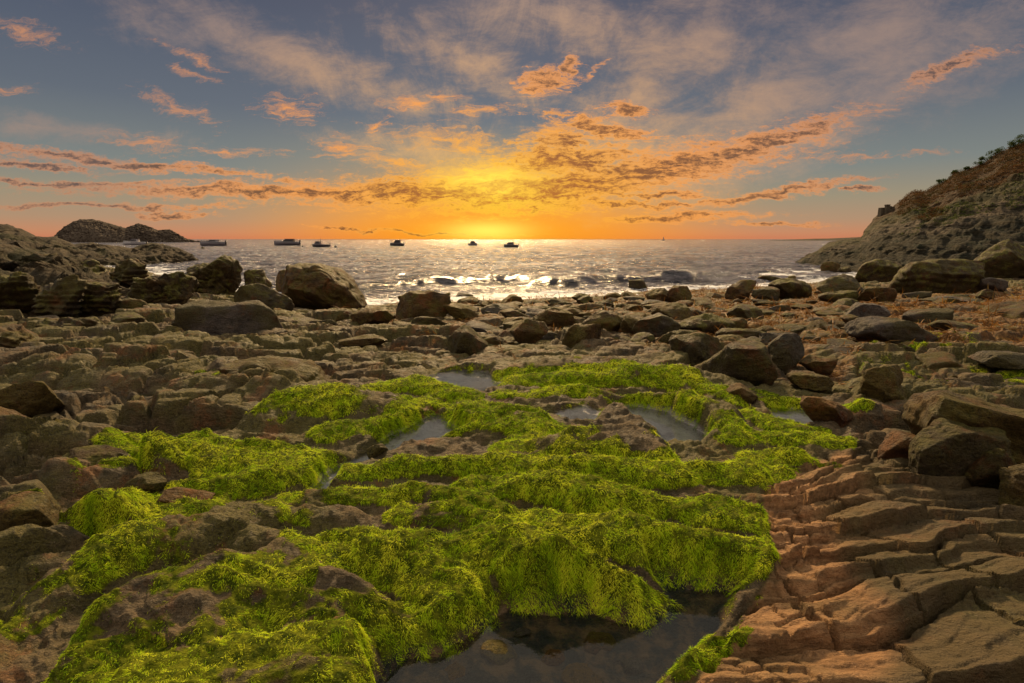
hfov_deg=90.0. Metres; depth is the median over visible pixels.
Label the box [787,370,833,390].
boulder
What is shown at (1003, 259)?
boulder
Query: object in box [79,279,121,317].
crag
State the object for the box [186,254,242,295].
boulder
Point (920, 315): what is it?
beach stone
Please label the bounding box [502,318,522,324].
beach stone
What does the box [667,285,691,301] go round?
boulder
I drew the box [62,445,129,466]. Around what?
boulder
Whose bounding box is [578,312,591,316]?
beach stone
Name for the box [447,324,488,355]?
boulder
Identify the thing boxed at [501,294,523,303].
beach stone
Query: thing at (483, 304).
beach stone
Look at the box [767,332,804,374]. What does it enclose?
boulder
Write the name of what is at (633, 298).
beach stone
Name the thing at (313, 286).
boulder
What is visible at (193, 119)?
sky
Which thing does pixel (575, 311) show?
beach stone
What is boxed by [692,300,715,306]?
beach stone
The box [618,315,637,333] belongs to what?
boulder
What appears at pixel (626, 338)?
beach stone
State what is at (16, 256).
ridge
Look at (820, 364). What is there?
boulder
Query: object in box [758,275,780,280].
boulder
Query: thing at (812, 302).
beach stone
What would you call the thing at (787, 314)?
beach stone
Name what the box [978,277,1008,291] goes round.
boulder
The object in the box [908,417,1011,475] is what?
boulder
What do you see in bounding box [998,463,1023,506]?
boulder
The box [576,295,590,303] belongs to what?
beach stone
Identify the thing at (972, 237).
headland hill
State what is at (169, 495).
boulder
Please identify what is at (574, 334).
boulder
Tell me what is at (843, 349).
beach stone
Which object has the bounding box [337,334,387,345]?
boulder
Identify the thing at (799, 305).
beach stone
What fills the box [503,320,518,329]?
beach stone
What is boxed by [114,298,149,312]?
boulder
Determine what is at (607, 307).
beach stone
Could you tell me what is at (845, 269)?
boulder
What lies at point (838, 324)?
beach stone
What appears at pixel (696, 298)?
beach stone
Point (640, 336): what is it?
beach stone
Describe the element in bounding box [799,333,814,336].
beach stone
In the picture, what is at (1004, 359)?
boulder
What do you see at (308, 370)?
boulder
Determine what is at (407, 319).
beach stone
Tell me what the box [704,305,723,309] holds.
beach stone
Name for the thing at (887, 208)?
stone lookout
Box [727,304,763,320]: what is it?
beach stone
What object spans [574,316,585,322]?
beach stone
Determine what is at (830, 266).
boulder
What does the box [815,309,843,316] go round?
beach stone
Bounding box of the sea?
[71,239,856,304]
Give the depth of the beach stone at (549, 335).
8.73 m
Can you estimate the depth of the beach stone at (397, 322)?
10.75 m
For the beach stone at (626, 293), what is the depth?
21.29 m
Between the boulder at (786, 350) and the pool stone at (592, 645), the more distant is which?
the boulder at (786, 350)
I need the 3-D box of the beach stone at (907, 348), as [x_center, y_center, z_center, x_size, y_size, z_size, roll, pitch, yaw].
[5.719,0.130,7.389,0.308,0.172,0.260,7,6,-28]
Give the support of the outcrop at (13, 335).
on the ground at (890, 571)
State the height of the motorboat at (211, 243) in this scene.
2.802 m
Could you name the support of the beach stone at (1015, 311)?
on the ground at (890, 571)
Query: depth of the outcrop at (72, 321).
8.09 m
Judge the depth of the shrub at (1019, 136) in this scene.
51.13 m
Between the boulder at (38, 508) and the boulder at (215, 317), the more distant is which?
the boulder at (215, 317)
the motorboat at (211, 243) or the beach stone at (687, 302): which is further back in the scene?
the motorboat at (211, 243)
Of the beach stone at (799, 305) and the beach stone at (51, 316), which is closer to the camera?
the beach stone at (51, 316)
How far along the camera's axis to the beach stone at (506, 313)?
12.24 m
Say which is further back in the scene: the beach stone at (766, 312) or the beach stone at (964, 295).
the beach stone at (964, 295)
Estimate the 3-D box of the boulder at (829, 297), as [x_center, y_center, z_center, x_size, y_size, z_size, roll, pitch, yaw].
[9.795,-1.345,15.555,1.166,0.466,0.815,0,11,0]
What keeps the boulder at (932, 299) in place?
on the ground at (890, 571)
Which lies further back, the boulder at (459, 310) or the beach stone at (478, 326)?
the boulder at (459, 310)
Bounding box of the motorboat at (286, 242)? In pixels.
[274,239,300,245]
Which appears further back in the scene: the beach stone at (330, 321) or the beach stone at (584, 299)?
the beach stone at (584, 299)
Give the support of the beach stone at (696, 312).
on the ground at (890, 571)
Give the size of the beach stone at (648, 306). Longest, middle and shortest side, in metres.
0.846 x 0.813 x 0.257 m
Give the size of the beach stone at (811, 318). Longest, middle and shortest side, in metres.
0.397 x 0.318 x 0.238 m
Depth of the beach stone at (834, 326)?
9.10 m
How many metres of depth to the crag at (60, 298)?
9.98 m
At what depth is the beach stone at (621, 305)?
15.90 m
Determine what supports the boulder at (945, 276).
on the ground at (890, 571)
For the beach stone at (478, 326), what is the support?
on the ground at (890, 571)
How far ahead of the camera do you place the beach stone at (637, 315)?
10.50 m
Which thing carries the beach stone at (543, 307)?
on the ground at (890, 571)
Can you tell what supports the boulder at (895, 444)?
on the ground at (890, 571)
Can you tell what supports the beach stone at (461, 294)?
on the ground at (890, 571)
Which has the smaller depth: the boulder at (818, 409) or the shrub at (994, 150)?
the boulder at (818, 409)
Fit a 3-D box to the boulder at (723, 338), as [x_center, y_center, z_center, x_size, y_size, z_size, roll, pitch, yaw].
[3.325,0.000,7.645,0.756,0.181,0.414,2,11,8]
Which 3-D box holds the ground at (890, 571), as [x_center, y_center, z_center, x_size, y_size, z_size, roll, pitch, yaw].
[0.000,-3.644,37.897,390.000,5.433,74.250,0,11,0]
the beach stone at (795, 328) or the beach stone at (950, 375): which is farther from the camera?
the beach stone at (795, 328)
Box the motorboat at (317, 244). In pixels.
[312,238,330,246]
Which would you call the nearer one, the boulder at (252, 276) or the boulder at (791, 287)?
the boulder at (791, 287)
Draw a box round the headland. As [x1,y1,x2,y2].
[54,219,207,241]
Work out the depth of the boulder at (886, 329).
8.10 m
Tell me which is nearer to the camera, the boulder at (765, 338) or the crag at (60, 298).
the boulder at (765, 338)
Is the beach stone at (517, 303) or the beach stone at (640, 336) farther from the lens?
the beach stone at (517, 303)
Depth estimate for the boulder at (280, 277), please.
26.26 m
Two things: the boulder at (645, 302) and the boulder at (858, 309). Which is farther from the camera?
the boulder at (645, 302)
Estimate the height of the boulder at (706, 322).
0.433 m
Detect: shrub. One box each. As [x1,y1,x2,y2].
[978,155,991,161]
[985,148,1000,156]
[999,140,1015,151]
[1007,139,1023,145]
[1014,134,1023,140]
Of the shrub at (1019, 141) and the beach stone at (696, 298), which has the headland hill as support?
the shrub at (1019, 141)
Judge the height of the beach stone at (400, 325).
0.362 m
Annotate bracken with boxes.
[895,142,1023,220]
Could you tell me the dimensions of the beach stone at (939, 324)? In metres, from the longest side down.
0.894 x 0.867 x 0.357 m
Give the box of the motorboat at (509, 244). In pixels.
[504,242,518,247]
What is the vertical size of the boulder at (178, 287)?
1.156 m
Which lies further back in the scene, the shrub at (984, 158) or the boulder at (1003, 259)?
the shrub at (984, 158)
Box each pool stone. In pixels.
[480,639,517,665]
[513,627,530,637]
[540,649,564,665]
[583,631,616,654]
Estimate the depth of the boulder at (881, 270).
27.64 m
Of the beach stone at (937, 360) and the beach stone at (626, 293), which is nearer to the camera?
the beach stone at (937, 360)
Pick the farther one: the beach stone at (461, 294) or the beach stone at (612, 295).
the beach stone at (461, 294)
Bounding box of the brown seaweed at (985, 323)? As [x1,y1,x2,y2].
[313,281,1023,387]
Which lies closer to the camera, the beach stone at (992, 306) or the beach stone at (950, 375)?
the beach stone at (950, 375)
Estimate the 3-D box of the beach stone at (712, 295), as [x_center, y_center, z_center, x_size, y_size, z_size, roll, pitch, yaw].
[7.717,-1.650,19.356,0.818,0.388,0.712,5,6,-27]
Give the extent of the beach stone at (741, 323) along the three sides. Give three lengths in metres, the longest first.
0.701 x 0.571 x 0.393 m
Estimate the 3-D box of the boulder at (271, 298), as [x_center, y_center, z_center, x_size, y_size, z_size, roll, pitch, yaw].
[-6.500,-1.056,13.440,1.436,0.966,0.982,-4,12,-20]
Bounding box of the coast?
[770,237,856,240]
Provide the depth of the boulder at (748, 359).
5.25 m
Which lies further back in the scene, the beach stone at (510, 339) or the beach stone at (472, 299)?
the beach stone at (472, 299)
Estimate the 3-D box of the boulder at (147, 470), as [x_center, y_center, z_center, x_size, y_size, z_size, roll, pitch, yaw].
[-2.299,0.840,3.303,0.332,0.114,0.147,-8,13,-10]
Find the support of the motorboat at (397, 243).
on the sea
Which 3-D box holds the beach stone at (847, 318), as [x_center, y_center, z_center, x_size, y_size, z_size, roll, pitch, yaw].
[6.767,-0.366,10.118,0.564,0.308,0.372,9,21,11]
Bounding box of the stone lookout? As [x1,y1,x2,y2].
[877,204,894,216]
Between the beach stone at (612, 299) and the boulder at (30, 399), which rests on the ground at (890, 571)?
the boulder at (30, 399)
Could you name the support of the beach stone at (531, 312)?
on the ground at (890, 571)
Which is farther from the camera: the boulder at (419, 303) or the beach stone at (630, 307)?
the beach stone at (630, 307)
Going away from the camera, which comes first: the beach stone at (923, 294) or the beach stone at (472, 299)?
the beach stone at (923, 294)
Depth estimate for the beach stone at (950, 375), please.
5.91 m
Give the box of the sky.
[0,0,1023,238]
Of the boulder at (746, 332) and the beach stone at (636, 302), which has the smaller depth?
the boulder at (746, 332)
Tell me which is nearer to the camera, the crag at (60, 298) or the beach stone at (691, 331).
the beach stone at (691, 331)
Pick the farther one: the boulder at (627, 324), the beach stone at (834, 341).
the boulder at (627, 324)
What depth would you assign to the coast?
897.43 m
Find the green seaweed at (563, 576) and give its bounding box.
[1,332,1023,682]
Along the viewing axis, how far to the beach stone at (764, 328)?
8.99 m
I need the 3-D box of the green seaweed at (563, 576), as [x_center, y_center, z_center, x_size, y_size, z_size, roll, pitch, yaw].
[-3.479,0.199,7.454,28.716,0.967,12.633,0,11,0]
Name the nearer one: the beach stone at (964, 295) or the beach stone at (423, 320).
the beach stone at (423, 320)
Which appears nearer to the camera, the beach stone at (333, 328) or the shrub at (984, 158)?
the beach stone at (333, 328)
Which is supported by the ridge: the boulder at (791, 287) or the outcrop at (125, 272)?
the outcrop at (125, 272)
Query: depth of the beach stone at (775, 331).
8.81 m
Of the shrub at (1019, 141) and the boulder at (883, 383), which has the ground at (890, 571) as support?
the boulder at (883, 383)
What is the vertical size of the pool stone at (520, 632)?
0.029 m
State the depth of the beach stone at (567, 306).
13.45 m
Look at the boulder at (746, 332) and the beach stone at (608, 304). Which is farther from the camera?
the beach stone at (608, 304)
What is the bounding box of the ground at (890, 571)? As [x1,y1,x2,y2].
[0,267,1023,682]
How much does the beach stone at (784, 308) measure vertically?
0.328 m
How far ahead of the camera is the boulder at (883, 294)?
14.72 m
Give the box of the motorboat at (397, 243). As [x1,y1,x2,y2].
[390,240,404,245]
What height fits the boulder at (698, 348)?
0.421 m
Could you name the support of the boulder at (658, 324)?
on the ground at (890, 571)
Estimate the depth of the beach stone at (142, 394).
5.12 m
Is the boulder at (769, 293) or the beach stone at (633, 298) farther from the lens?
the beach stone at (633, 298)
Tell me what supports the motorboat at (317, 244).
on the sea
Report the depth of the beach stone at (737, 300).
16.83 m
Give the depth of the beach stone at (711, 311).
12.65 m
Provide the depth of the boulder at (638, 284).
28.24 m
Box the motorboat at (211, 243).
[200,240,226,245]
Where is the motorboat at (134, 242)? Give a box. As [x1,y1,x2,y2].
[123,239,147,244]
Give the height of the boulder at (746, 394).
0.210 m
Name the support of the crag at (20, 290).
on the ground at (890, 571)
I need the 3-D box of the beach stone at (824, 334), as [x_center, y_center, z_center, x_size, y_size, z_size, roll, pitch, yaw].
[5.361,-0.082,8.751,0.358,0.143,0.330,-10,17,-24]
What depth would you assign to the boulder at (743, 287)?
18.16 m
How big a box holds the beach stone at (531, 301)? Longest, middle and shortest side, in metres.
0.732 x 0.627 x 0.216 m
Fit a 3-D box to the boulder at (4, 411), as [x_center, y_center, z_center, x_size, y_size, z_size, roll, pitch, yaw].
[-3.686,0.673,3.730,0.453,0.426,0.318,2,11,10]
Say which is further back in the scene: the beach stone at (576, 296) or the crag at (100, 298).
the beach stone at (576, 296)
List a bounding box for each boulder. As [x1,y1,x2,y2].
[0,381,64,417]
[0,406,26,416]
[0,490,60,530]
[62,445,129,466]
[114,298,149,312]
[123,472,166,494]
[127,271,198,304]
[141,467,157,473]
[157,487,215,502]
[171,300,283,335]
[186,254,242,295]
[219,355,329,381]
[233,283,293,310]
[244,269,272,287]
[276,269,285,291]
[281,263,366,309]
[336,308,353,320]
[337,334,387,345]
[350,308,393,324]
[366,443,387,458]
[396,290,451,319]
[443,303,478,319]
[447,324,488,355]
[509,318,547,343]
[532,307,574,327]
[562,324,600,347]
[581,310,621,331]
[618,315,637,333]
[628,279,646,288]
[632,313,680,336]
[641,299,669,304]
[645,288,670,301]
[651,302,692,320]
[656,330,690,343]
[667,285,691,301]
[669,333,721,365]
[678,313,735,334]
[694,361,704,368]
[701,336,777,385]
[715,328,765,337]
[716,334,743,341]
[725,279,756,299]
[726,383,757,403]
[751,286,779,300]
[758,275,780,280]
[759,332,782,345]
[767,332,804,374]
[768,278,811,298]
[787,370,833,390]
[798,354,838,374]
[800,396,853,427]
[816,274,863,293]
[818,290,858,302]
[820,261,840,271]
[837,266,851,271]
[844,302,890,316]
[844,316,938,343]
[855,259,902,282]
[857,286,896,301]
[860,364,907,402]
[877,429,915,458]
[887,259,985,293]
[902,390,1023,463]
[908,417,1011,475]
[918,296,976,302]
[964,448,1016,488]
[968,351,1023,369]
[974,239,1023,278]
[975,289,994,299]
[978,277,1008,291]
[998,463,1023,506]
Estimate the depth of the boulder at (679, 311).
10.97 m
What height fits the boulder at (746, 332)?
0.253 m
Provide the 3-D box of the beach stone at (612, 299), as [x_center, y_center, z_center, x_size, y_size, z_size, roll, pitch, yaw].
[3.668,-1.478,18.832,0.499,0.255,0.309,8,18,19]
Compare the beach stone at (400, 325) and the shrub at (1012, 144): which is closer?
the beach stone at (400, 325)
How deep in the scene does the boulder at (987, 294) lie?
15.26 m
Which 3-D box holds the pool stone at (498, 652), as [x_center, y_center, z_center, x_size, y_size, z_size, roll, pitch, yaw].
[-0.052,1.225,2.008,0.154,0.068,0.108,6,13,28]
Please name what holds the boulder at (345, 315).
on the ground at (890, 571)
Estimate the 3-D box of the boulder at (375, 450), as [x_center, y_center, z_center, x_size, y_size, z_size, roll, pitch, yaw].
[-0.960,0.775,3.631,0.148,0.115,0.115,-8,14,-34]
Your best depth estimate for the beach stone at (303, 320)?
11.45 m
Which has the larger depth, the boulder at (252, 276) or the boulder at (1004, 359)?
the boulder at (252, 276)
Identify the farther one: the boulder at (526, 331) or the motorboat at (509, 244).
the motorboat at (509, 244)
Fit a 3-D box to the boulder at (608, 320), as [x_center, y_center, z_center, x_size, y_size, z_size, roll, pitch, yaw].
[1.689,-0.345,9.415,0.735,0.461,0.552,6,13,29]
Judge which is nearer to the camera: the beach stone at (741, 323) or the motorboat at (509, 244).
the beach stone at (741, 323)
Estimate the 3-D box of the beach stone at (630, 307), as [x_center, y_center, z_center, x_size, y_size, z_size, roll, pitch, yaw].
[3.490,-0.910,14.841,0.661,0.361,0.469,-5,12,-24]
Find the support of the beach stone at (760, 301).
on the ground at (890, 571)
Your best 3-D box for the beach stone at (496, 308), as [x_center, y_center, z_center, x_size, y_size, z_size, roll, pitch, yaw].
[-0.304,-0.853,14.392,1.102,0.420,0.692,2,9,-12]
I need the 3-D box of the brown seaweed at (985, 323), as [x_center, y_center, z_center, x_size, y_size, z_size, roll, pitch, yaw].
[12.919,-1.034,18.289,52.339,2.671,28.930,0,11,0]
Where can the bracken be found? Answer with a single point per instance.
(967, 179)
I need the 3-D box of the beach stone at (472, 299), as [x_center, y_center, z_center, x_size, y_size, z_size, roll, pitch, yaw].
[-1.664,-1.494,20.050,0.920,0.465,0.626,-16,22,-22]
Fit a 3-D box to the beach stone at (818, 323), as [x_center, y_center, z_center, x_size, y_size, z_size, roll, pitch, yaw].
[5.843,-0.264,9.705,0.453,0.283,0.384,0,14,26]
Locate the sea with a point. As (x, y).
(492, 269)
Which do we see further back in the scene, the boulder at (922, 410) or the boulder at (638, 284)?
the boulder at (638, 284)
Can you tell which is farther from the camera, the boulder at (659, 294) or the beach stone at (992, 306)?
the boulder at (659, 294)
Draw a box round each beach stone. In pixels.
[16,315,59,321]
[110,312,144,323]
[127,393,152,400]
[288,315,316,324]
[309,319,334,324]
[324,326,341,330]
[393,321,410,324]
[396,324,418,326]
[400,317,413,321]
[411,316,445,325]
[456,292,472,296]
[457,296,478,304]
[466,321,495,332]
[481,302,489,306]
[481,303,516,313]
[484,336,507,344]
[499,308,528,317]
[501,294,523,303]
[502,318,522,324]
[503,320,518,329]
[505,301,521,306]
[506,337,514,341]
[525,306,544,316]
[526,299,541,304]
[531,306,554,309]
[540,330,556,339]
[548,298,572,305]
[558,304,582,311]
[563,308,581,316]
[572,293,593,302]
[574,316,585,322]
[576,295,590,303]
[577,303,604,310]
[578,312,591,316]
[595,301,613,307]
[602,306,613,310]
[603,292,621,298]
[606,298,618,301]
[614,335,630,340]
[616,304,625,307]
[621,291,634,296]
[623,296,644,300]
[623,304,643,310]
[624,312,647,318]
[625,300,640,304]
[629,332,655,342]
[643,302,665,308]
[677,300,693,306]
[679,329,698,332]
[689,307,703,315]
[690,297,711,301]
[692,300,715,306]
[703,310,719,312]
[704,292,724,298]
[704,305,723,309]
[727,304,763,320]
[727,317,746,328]
[731,298,742,302]
[750,299,778,306]
[756,325,775,332]
[761,309,774,315]
[767,305,790,310]
[767,331,783,332]
[773,324,803,333]
[780,312,797,317]
[791,303,812,309]
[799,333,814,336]
[801,336,820,342]
[802,300,817,303]
[807,317,823,321]
[807,319,827,330]
[814,331,829,337]
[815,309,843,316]
[825,345,850,353]
[826,324,839,329]
[827,320,844,329]
[827,338,857,345]
[831,298,858,306]
[840,314,859,322]
[898,343,914,351]
[902,291,931,298]
[902,308,953,323]
[915,351,960,369]
[927,320,978,330]
[933,298,961,303]
[946,294,969,297]
[946,373,957,377]
[981,301,1023,313]
[993,303,1023,318]
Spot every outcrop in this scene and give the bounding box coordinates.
[0,323,43,347]
[35,317,101,327]
[80,259,108,275]
[109,258,148,287]
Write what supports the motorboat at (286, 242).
on the sea
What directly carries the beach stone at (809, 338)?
on the ground at (890, 571)
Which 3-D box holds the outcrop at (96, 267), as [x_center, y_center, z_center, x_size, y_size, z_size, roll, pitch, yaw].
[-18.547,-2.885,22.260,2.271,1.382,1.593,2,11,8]
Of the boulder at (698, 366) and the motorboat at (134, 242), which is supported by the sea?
the motorboat at (134, 242)
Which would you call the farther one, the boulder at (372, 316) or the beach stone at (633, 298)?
the beach stone at (633, 298)
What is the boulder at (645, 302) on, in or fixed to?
on the ground at (890, 571)
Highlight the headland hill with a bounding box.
[795,143,1023,271]
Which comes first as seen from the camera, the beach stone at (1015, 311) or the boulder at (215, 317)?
the boulder at (215, 317)
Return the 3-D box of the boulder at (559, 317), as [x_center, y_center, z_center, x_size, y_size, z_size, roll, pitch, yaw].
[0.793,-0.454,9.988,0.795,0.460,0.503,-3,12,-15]
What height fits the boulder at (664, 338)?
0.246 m
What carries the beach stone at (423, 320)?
on the ground at (890, 571)
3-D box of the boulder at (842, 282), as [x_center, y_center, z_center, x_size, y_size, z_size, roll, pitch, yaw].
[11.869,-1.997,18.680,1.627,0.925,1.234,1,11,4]
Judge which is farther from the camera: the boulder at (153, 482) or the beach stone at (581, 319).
the beach stone at (581, 319)
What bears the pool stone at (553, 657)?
on the ground at (890, 571)
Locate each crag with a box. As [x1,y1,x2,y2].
[0,271,41,313]
[30,274,86,317]
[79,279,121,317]
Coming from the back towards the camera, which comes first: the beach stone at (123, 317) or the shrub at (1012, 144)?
the shrub at (1012, 144)
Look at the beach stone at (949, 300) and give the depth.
13.78 m
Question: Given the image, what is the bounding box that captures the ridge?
[0,239,154,303]
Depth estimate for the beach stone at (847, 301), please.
13.42 m
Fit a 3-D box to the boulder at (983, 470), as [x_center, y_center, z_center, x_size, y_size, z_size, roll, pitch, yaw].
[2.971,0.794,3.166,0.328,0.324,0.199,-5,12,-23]
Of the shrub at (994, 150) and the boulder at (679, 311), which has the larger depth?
the shrub at (994, 150)
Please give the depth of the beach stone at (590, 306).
15.46 m
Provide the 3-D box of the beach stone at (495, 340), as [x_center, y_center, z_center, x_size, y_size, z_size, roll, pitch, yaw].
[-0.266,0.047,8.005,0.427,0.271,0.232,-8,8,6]
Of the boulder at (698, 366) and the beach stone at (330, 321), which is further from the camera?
the beach stone at (330, 321)

